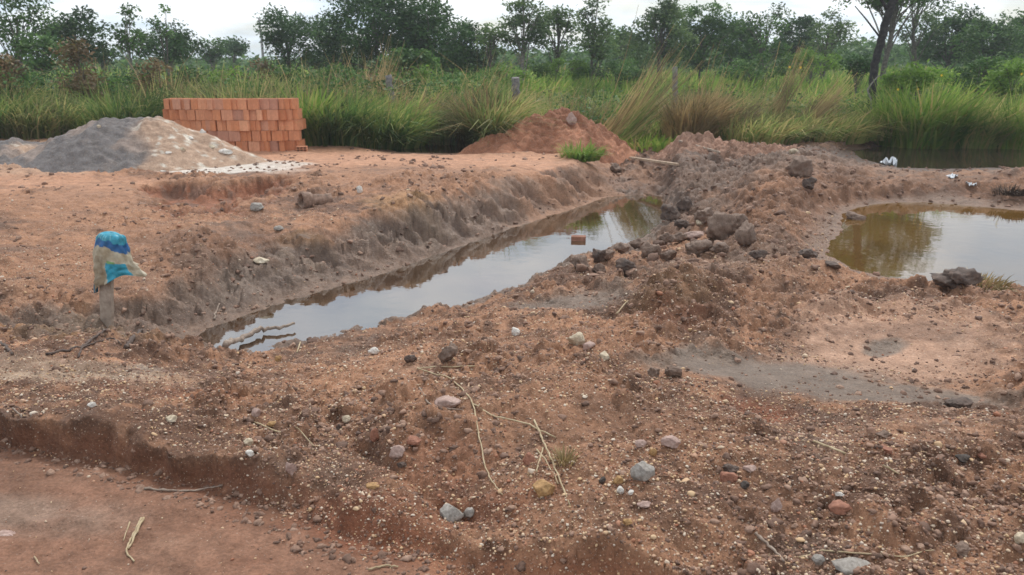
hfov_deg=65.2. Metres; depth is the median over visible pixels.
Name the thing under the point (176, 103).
clay block
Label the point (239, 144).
clay block
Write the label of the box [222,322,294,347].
branch
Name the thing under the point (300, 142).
clay block
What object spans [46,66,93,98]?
shrub
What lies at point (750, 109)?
grass clump
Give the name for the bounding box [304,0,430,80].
tree
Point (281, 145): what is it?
clay block
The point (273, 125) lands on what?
clay block
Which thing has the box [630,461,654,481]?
stone
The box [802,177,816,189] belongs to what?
stone
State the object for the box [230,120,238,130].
clay block
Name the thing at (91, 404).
stone
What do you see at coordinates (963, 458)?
stone
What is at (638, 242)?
stone
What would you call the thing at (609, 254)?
stone
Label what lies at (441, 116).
grass clump
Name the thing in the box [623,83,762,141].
grass clump
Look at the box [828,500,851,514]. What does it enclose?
stone
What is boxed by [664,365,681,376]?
stone
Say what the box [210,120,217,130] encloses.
clay block
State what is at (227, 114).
clay block
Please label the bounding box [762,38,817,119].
dry grass sheaf
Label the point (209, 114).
clay block
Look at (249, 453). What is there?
stone
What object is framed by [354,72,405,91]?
shrub
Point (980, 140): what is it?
grass clump
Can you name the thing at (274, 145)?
clay block
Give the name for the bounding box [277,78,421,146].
grass clump
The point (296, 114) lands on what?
clay block
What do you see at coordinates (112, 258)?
plastic sack
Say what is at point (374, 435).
stone
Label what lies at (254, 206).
stone
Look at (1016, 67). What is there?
shrub
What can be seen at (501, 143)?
dirt mound
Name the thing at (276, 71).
shrub
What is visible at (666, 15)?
tree
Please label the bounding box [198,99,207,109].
clay block
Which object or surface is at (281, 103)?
clay block
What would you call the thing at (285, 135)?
clay block
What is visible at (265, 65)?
shrub
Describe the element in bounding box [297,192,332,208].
clay pipe
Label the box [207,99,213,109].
clay block
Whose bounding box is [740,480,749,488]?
stone
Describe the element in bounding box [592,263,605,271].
stone
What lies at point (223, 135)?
clay block
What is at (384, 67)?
dry grass sheaf
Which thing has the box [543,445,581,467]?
grass tuft
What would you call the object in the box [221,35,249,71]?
tree
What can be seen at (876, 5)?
tree
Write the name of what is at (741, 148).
dirt mound
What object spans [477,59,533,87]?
shrub
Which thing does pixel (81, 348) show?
stick
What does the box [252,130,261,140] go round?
clay block
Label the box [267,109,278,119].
clay block
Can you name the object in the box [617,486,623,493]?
stone
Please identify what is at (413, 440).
stone
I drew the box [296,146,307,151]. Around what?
clay block
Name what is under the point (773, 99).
dry grass sheaf
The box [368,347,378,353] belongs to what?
stone
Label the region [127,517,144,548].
straw stalk
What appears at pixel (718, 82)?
dry grass sheaf
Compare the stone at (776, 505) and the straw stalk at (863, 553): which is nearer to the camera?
the straw stalk at (863, 553)
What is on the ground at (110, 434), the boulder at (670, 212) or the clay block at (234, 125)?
the boulder at (670, 212)
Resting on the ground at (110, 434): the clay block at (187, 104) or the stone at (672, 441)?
the stone at (672, 441)
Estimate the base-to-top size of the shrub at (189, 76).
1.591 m
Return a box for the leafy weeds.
[0,60,1022,127]
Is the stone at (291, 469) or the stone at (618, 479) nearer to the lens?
the stone at (618, 479)
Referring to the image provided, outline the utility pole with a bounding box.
[258,18,263,56]
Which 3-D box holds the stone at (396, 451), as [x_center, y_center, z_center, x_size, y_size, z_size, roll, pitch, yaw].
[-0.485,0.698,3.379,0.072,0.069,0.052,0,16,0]
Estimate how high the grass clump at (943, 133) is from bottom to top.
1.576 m
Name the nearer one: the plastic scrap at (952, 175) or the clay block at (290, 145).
the plastic scrap at (952, 175)
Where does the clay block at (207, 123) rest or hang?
on the clay block at (213, 133)
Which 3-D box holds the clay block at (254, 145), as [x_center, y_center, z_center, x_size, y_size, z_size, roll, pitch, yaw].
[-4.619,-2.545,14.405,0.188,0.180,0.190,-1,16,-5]
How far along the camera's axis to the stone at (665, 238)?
8.88 m
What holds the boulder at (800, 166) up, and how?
on the ground at (110, 434)
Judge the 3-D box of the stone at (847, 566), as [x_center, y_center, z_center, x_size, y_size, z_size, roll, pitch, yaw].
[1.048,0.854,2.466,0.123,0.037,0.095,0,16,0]
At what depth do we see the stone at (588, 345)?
4.47 m
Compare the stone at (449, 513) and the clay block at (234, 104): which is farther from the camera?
the clay block at (234, 104)
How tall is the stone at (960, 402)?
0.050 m
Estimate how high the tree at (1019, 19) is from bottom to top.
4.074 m
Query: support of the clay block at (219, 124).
on the clay block at (223, 135)
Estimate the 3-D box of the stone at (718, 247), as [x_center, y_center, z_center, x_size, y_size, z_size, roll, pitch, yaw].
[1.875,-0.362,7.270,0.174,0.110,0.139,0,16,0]
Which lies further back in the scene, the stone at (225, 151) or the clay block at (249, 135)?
the clay block at (249, 135)
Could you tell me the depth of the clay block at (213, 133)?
14.26 m
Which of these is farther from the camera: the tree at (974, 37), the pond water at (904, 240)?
the tree at (974, 37)
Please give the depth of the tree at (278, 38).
33.89 m
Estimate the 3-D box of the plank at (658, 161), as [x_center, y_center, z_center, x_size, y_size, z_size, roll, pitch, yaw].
[2.448,-2.202,13.918,0.078,0.035,1.568,-6,15,-21]
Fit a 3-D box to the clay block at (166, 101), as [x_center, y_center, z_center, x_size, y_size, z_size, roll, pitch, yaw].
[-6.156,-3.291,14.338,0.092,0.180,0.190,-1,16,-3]
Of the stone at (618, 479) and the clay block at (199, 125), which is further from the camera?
the clay block at (199, 125)
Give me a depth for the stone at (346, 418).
3.80 m
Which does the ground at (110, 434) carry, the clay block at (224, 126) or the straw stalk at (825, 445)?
the straw stalk at (825, 445)
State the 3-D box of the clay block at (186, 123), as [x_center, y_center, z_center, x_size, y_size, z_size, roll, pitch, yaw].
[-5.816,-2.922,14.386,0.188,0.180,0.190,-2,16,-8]
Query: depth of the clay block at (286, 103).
14.23 m
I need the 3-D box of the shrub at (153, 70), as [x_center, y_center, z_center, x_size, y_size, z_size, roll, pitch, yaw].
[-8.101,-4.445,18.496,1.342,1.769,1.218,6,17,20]
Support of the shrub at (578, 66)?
on the ground at (110, 434)
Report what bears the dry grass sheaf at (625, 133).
on the ground at (110, 434)
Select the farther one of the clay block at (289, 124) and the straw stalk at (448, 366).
the clay block at (289, 124)
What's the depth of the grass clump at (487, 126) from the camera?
15.09 m
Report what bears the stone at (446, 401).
on the ground at (110, 434)
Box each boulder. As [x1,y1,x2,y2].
[566,112,576,124]
[615,258,635,273]
[640,241,661,257]
[660,204,680,220]
[684,231,703,239]
[685,239,712,255]
[694,207,713,222]
[706,211,738,239]
[732,213,747,227]
[735,220,756,246]
[785,155,813,177]
[798,249,817,258]
[846,211,866,219]
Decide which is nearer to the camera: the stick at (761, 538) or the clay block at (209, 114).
the stick at (761, 538)
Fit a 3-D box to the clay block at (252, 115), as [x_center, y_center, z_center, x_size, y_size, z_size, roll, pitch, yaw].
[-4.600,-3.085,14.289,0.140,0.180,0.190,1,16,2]
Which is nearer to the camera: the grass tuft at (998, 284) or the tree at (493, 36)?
the grass tuft at (998, 284)
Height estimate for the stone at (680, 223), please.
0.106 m
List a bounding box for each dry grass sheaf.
[370,34,405,101]
[600,8,703,134]
[611,52,699,142]
[689,44,752,105]
[733,45,838,120]
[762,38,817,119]
[797,70,859,122]
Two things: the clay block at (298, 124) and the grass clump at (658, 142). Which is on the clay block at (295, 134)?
the clay block at (298, 124)
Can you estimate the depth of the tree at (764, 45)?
34.18 m
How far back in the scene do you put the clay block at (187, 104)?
14.15 m
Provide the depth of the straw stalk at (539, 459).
3.19 m
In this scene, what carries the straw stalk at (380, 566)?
on the dirt road
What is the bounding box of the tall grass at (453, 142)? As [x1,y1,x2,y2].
[0,63,1012,145]
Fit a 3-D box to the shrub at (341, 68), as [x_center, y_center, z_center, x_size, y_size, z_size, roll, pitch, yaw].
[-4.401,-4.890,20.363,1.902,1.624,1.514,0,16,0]
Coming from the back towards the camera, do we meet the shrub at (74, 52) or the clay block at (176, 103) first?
the shrub at (74, 52)
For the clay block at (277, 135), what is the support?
on the clay block at (274, 145)
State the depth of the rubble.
7.73 m
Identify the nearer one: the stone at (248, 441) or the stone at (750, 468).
the stone at (750, 468)
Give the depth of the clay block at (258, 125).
14.25 m
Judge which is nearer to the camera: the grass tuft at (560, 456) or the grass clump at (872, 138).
the grass tuft at (560, 456)
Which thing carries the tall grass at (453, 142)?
on the ground at (110, 434)
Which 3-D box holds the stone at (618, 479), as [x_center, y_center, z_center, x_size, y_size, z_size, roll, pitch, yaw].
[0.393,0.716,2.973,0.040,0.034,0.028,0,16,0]
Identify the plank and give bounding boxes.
[629,157,678,165]
[678,140,720,152]
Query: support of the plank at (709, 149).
on the dirt mound at (706, 139)
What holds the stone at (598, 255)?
on the ground at (110, 434)
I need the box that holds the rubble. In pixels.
[576,155,837,294]
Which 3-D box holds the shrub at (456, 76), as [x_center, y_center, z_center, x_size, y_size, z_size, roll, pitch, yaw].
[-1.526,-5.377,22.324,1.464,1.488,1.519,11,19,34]
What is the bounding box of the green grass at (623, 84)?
[235,69,1022,136]
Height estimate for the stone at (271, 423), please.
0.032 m
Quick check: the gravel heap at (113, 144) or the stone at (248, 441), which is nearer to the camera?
the stone at (248, 441)
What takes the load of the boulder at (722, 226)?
on the ground at (110, 434)
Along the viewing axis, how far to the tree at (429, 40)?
29.14 m
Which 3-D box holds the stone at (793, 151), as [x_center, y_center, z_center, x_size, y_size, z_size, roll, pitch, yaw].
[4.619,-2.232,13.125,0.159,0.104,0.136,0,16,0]
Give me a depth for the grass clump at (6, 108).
16.71 m
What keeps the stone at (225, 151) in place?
on the gravel heap at (113, 144)
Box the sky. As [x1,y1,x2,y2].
[0,0,1023,60]
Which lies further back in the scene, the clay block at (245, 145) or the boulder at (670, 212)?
the clay block at (245, 145)
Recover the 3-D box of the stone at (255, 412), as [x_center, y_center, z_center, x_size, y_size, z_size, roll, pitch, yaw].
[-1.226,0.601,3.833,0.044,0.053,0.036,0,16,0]
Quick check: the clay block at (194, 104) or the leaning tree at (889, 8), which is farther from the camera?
the leaning tree at (889, 8)
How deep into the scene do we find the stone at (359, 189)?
9.99 m
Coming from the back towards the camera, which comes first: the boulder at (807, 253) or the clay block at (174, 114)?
the clay block at (174, 114)
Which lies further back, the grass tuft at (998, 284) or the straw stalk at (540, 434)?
the grass tuft at (998, 284)
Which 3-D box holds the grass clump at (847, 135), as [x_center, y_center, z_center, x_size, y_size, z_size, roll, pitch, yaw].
[6.378,-3.510,16.658,4.475,0.895,4.395,0,16,0]
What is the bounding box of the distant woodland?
[0,24,1023,74]
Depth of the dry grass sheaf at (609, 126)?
16.19 m
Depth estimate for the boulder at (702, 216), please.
9.06 m
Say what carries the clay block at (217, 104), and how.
on the clay block at (217, 115)
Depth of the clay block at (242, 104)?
14.12 m
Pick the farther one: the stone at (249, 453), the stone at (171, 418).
the stone at (171, 418)
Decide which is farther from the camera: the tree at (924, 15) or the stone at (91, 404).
the tree at (924, 15)
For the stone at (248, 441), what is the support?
on the ground at (110, 434)
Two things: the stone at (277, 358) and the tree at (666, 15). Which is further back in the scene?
the tree at (666, 15)
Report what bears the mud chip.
on the dirt road
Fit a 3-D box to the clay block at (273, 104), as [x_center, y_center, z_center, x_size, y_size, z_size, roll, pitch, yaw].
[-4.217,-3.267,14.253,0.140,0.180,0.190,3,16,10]
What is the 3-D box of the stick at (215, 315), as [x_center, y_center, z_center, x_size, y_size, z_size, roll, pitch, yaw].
[-2.463,0.198,6.663,0.030,0.074,0.240,-2,16,-8]
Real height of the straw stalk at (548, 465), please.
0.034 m
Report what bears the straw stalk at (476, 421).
on the ground at (110, 434)
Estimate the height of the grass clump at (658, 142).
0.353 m
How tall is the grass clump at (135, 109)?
1.387 m
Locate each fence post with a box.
[385,75,394,104]
[511,77,519,98]
[672,67,677,106]
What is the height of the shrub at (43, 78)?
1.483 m
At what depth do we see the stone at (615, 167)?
13.92 m
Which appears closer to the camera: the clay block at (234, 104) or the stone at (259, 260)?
the stone at (259, 260)
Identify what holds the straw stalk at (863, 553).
on the ground at (110, 434)
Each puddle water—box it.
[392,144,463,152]
[852,146,1023,168]
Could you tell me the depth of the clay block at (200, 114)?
14.20 m
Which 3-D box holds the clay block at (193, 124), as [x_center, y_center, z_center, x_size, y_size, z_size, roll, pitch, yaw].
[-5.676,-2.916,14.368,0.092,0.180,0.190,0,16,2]
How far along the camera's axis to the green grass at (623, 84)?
25.07 m
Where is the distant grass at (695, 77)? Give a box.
[2,58,1023,99]
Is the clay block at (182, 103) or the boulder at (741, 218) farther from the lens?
the clay block at (182, 103)
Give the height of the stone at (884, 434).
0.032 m
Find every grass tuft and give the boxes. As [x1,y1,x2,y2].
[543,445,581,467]
[937,267,1023,294]
[983,183,1023,195]
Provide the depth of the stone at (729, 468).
3.09 m
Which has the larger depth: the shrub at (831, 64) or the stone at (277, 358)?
the shrub at (831, 64)
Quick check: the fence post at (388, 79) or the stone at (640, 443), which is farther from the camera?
the fence post at (388, 79)
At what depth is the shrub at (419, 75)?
22.03 m
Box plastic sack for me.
[93,231,146,292]
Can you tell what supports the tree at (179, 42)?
on the ground at (110, 434)
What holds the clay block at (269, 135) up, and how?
on the clay block at (266, 145)
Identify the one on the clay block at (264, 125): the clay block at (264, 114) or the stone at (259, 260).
the clay block at (264, 114)
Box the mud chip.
[0,530,15,535]
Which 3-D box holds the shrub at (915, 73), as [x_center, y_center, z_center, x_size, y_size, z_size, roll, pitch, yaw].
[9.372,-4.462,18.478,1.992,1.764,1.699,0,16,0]
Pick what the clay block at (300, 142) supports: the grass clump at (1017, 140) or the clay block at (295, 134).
the clay block at (295, 134)
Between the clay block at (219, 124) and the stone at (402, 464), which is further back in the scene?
the clay block at (219, 124)
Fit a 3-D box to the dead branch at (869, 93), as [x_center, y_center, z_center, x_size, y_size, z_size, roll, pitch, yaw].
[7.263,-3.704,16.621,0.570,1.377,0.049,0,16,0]
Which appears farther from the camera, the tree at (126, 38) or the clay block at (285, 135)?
the tree at (126, 38)
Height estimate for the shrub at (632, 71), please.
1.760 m
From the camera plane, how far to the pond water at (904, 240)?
8.20 m
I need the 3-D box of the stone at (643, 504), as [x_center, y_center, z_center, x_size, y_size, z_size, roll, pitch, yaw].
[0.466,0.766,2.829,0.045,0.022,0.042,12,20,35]
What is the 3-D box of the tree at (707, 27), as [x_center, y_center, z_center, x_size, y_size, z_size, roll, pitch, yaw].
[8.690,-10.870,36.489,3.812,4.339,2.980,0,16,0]
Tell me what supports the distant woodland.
on the ground at (110, 434)
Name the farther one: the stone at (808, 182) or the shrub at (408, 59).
the shrub at (408, 59)
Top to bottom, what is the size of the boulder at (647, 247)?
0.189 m
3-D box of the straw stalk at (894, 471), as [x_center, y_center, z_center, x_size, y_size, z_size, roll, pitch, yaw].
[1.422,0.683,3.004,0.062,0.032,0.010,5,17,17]
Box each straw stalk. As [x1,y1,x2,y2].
[125,517,141,561]
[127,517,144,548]
[254,421,313,446]
[368,564,397,570]
[417,367,502,494]
[419,365,474,368]
[471,403,555,437]
[533,419,570,505]
[536,447,543,471]
[536,448,558,484]
[799,549,933,558]
[813,440,845,453]
[882,464,899,473]
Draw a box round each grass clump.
[0,80,64,138]
[0,82,115,139]
[11,76,183,129]
[128,66,317,112]
[250,79,362,145]
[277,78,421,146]
[317,82,463,149]
[347,81,474,132]
[399,93,471,143]
[403,76,603,145]
[432,82,538,147]
[553,139,612,161]
[614,131,678,152]
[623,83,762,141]
[668,82,784,139]
[714,106,858,144]
[734,96,924,144]
[809,97,936,140]
[832,71,1022,148]
[924,86,1023,148]
[930,86,1023,149]
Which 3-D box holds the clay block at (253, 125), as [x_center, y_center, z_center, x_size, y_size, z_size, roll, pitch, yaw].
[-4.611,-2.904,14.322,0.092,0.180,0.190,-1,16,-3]
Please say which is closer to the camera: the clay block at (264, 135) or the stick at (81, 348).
the stick at (81, 348)
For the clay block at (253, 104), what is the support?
on the clay block at (252, 115)
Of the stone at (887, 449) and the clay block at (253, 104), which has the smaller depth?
the stone at (887, 449)
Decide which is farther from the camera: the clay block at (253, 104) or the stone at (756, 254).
the clay block at (253, 104)
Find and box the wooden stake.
[99,280,113,327]
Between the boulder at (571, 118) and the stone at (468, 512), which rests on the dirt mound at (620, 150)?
the boulder at (571, 118)
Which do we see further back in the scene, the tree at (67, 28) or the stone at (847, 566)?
the tree at (67, 28)
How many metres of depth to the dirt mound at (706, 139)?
14.33 m
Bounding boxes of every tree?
[0,0,60,71]
[3,26,71,76]
[38,5,116,70]
[80,41,122,76]
[107,2,155,69]
[124,18,205,79]
[142,3,173,75]
[188,35,233,72]
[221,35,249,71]
[252,2,328,69]
[295,15,361,76]
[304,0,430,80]
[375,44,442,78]
[377,0,484,80]
[438,17,499,77]
[474,22,506,68]
[492,0,556,82]
[535,4,583,80]
[572,0,620,84]
[607,24,641,76]
[609,0,699,74]
[671,0,746,81]
[707,16,771,69]
[733,2,795,69]
[767,14,824,74]
[801,4,866,80]
[833,0,939,84]
[855,0,898,110]
[892,0,967,69]
[908,0,992,71]
[942,13,1023,74]
[988,7,1023,76]
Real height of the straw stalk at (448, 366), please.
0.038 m
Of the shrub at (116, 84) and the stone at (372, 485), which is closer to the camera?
the stone at (372, 485)
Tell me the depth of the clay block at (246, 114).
14.15 m
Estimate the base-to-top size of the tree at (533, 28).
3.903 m
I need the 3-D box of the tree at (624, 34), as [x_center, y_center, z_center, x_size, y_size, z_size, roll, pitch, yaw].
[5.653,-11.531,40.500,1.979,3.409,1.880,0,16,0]
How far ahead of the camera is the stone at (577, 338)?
4.56 m
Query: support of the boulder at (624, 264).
on the ground at (110, 434)
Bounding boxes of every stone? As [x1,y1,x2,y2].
[87,402,95,407]
[165,415,176,421]
[218,148,232,154]
[243,438,253,445]
[245,450,253,456]
[250,202,263,210]
[251,408,260,416]
[253,257,268,263]
[266,421,275,426]
[274,225,284,230]
[274,355,281,361]
[285,462,296,474]
[342,415,350,422]
[356,186,362,192]
[366,482,379,488]
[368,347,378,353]
[370,428,378,441]
[389,445,404,459]
[396,461,406,467]
[404,355,416,362]
[407,435,421,445]
[434,395,460,407]
[437,342,457,362]
[440,503,463,522]
[463,507,474,517]
[511,327,519,335]
[523,452,535,465]
[532,479,554,497]
[567,332,584,344]
[571,255,589,267]
[582,341,595,350]
[592,248,605,262]
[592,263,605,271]
[599,476,605,483]
[600,351,608,359]
[604,249,614,259]
[610,163,620,172]
[613,475,622,484]
[614,242,629,253]
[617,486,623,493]
[622,518,631,524]
[629,237,644,248]
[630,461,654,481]
[635,439,646,447]
[637,501,650,507]
[647,367,659,377]
[649,449,656,455]
[658,232,670,243]
[660,250,676,260]
[660,435,680,448]
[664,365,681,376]
[669,232,687,241]
[674,219,689,227]
[676,196,692,210]
[709,242,728,252]
[719,471,738,483]
[722,464,738,472]
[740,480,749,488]
[743,465,755,472]
[749,250,767,259]
[770,498,782,511]
[789,148,797,153]
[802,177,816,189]
[811,554,824,564]
[825,261,840,268]
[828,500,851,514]
[832,557,870,574]
[835,492,843,495]
[876,430,889,438]
[882,444,892,454]
[943,396,973,408]
[953,541,970,556]
[955,454,969,462]
[977,452,986,458]
[1014,532,1023,543]
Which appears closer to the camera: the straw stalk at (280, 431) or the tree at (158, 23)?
the straw stalk at (280, 431)
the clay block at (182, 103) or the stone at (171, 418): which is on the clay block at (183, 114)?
the clay block at (182, 103)
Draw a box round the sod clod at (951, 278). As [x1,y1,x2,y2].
[930,267,983,288]
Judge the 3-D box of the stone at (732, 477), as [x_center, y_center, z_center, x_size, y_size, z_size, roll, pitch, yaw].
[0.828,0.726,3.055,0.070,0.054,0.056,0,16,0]
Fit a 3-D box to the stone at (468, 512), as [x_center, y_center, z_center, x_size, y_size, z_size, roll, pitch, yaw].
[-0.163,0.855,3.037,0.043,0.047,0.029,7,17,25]
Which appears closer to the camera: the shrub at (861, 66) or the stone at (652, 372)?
the stone at (652, 372)
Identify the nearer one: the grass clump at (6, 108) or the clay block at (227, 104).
the clay block at (227, 104)
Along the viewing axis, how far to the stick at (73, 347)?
4.91 m
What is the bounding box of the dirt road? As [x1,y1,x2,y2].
[0,418,446,574]
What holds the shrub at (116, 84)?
on the ground at (110, 434)
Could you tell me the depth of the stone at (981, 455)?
3.20 m
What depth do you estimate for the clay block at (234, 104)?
14.11 m
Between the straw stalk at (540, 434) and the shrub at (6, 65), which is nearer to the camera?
the straw stalk at (540, 434)
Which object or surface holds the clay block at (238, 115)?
on the clay block at (244, 125)
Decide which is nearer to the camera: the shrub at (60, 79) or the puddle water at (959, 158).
the puddle water at (959, 158)
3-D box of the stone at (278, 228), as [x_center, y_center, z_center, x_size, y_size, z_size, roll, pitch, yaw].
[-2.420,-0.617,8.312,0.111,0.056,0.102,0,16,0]
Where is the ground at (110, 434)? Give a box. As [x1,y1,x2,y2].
[0,134,1023,574]
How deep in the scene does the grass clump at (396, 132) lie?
15.38 m
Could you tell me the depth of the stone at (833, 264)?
6.54 m
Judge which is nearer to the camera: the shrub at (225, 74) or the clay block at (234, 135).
the clay block at (234, 135)
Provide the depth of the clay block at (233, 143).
14.30 m
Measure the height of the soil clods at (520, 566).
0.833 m
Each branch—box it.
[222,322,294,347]
[860,75,879,118]
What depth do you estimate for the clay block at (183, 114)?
14.24 m
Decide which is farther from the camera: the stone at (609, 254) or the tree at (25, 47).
the tree at (25, 47)
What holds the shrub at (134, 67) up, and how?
on the ground at (110, 434)
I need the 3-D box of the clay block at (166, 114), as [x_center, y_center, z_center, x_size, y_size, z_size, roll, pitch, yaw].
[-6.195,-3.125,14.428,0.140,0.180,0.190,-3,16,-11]
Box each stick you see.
[0,341,13,354]
[45,328,107,354]
[77,337,121,357]
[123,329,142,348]
[144,484,222,491]
[213,303,219,319]
[419,387,462,409]
[754,532,784,562]
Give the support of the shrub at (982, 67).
on the ground at (110, 434)
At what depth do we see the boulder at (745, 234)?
7.46 m
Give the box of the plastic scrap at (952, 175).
[946,173,957,177]
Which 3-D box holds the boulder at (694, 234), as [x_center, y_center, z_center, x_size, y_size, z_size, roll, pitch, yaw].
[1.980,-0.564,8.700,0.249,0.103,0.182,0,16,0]
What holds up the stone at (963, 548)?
on the ground at (110, 434)
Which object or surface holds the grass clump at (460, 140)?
on the ground at (110, 434)
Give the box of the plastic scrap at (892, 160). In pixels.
[880,157,896,165]
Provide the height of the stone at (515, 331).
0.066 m
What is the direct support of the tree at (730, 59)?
on the ground at (110, 434)
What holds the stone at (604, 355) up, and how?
on the ground at (110, 434)
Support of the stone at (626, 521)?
on the ground at (110, 434)
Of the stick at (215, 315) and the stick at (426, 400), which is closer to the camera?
the stick at (426, 400)
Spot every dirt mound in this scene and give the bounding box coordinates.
[457,133,521,154]
[504,106,639,164]
[648,131,737,170]
[724,139,801,159]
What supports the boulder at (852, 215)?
on the ground at (110, 434)
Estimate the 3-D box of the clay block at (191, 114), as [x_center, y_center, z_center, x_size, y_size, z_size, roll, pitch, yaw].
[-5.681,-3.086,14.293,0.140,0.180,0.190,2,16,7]
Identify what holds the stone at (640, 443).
on the ground at (110, 434)
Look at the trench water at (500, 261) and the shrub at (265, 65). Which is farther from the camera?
the shrub at (265, 65)
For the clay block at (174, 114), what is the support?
on the clay block
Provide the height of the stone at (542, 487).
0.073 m
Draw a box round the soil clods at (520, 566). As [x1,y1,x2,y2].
[0,138,1023,574]
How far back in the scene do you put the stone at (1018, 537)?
2.56 m
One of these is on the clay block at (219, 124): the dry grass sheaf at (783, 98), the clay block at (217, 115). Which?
the clay block at (217, 115)
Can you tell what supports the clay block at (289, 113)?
on the clay block at (289, 124)
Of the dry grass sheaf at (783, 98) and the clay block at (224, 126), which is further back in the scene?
the dry grass sheaf at (783, 98)
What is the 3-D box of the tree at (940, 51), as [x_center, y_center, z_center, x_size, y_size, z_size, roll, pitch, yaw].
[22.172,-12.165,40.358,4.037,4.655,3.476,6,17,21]
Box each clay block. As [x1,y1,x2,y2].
[162,109,169,119]
[163,98,171,108]
[169,109,179,119]
[172,99,180,108]
[179,109,187,119]
[180,98,189,108]
[181,120,190,128]
[184,99,190,109]
[187,109,196,119]
[190,99,198,109]
[191,120,196,130]
[195,109,206,119]
[196,120,201,130]
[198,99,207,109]
[201,120,205,130]
[205,120,210,130]
[206,110,212,119]
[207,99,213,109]
[208,131,217,136]
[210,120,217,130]
[212,110,221,119]
[213,99,223,109]
[217,120,222,130]
[217,131,228,140]
[221,110,232,119]
[222,120,226,130]
[223,99,231,109]
[226,120,231,130]
[226,141,235,145]
[229,131,240,140]
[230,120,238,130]
[231,99,236,109]
[232,110,243,119]
[236,99,247,109]
[236,141,243,148]
[238,120,250,130]
[240,131,247,140]
[242,141,248,150]
[243,110,249,119]
[247,99,259,109]
[247,131,252,140]
[248,141,259,151]
[249,110,256,119]
[250,120,255,130]
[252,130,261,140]
[255,120,261,130]
[256,109,262,119]
[259,99,269,109]
[260,141,263,150]
[261,120,268,130]
[261,131,266,140]
[262,110,267,119]
[264,141,269,150]
[266,131,271,140]
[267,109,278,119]
[268,120,278,130]
[269,99,278,109]
[270,141,279,150]
[272,130,283,140]
[278,98,284,108]
[278,109,286,119]
[278,120,283,129]
[279,141,284,150]
[281,130,288,140]
[284,98,290,108]
[284,120,293,129]
[284,140,295,150]
[286,109,292,119]
[289,98,298,108]
[289,130,301,140]
[292,109,300,119]
[294,119,302,129]
[294,140,304,145]
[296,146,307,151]
[302,118,305,128]
[571,235,585,240]
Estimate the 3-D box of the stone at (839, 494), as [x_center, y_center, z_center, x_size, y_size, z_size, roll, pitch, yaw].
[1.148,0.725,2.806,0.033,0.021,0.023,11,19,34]
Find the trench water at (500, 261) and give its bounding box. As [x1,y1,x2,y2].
[198,193,665,351]
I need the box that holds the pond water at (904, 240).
[825,202,1023,285]
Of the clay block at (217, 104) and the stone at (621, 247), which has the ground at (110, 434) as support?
the stone at (621, 247)
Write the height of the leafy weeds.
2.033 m
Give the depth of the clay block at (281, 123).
14.32 m
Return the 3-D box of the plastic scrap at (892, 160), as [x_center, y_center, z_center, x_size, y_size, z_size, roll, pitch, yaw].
[6.338,-2.112,13.439,0.246,0.167,0.253,0,16,0]
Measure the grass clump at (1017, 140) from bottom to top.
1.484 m
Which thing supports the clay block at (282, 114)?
on the clay block at (281, 123)
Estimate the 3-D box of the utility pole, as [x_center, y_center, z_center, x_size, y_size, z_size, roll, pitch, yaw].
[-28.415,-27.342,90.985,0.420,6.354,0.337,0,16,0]
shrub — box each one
[0,51,28,95]
[1,69,50,96]
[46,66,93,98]
[48,34,108,106]
[97,75,136,99]
[113,64,160,97]
[126,55,186,96]
[165,64,219,92]
[194,65,246,95]
[220,57,275,86]
[261,63,315,88]
[308,62,369,93]
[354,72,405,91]
[400,64,442,94]
[430,68,484,89]
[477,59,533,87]
[524,57,591,88]
[576,58,646,88]
[715,51,795,89]
[779,46,842,87]
[839,53,879,93]
[876,56,961,106]
[939,51,1019,98]
[977,53,1023,101]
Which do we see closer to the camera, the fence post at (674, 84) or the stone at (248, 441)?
the stone at (248, 441)
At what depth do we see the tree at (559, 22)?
30.38 m
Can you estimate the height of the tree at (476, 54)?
3.329 m
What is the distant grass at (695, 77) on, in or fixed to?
on the ground at (110, 434)
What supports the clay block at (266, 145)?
on the ground at (110, 434)
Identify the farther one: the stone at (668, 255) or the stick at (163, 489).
the stone at (668, 255)
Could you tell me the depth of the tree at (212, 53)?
45.96 m
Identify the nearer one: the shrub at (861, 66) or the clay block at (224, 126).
the clay block at (224, 126)
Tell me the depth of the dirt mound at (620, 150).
14.61 m
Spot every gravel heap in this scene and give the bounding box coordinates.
[0,137,45,164]
[7,116,267,172]
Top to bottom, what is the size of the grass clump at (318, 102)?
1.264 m
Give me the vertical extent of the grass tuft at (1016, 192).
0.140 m
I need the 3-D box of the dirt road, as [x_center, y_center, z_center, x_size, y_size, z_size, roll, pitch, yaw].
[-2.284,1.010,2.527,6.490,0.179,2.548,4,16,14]
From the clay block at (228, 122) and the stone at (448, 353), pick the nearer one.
the stone at (448, 353)
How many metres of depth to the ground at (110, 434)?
4.77 m
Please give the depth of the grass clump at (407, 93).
16.46 m
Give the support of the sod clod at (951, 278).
on the ground at (110, 434)
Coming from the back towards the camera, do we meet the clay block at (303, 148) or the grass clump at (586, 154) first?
the clay block at (303, 148)
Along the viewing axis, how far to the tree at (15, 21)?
25.67 m

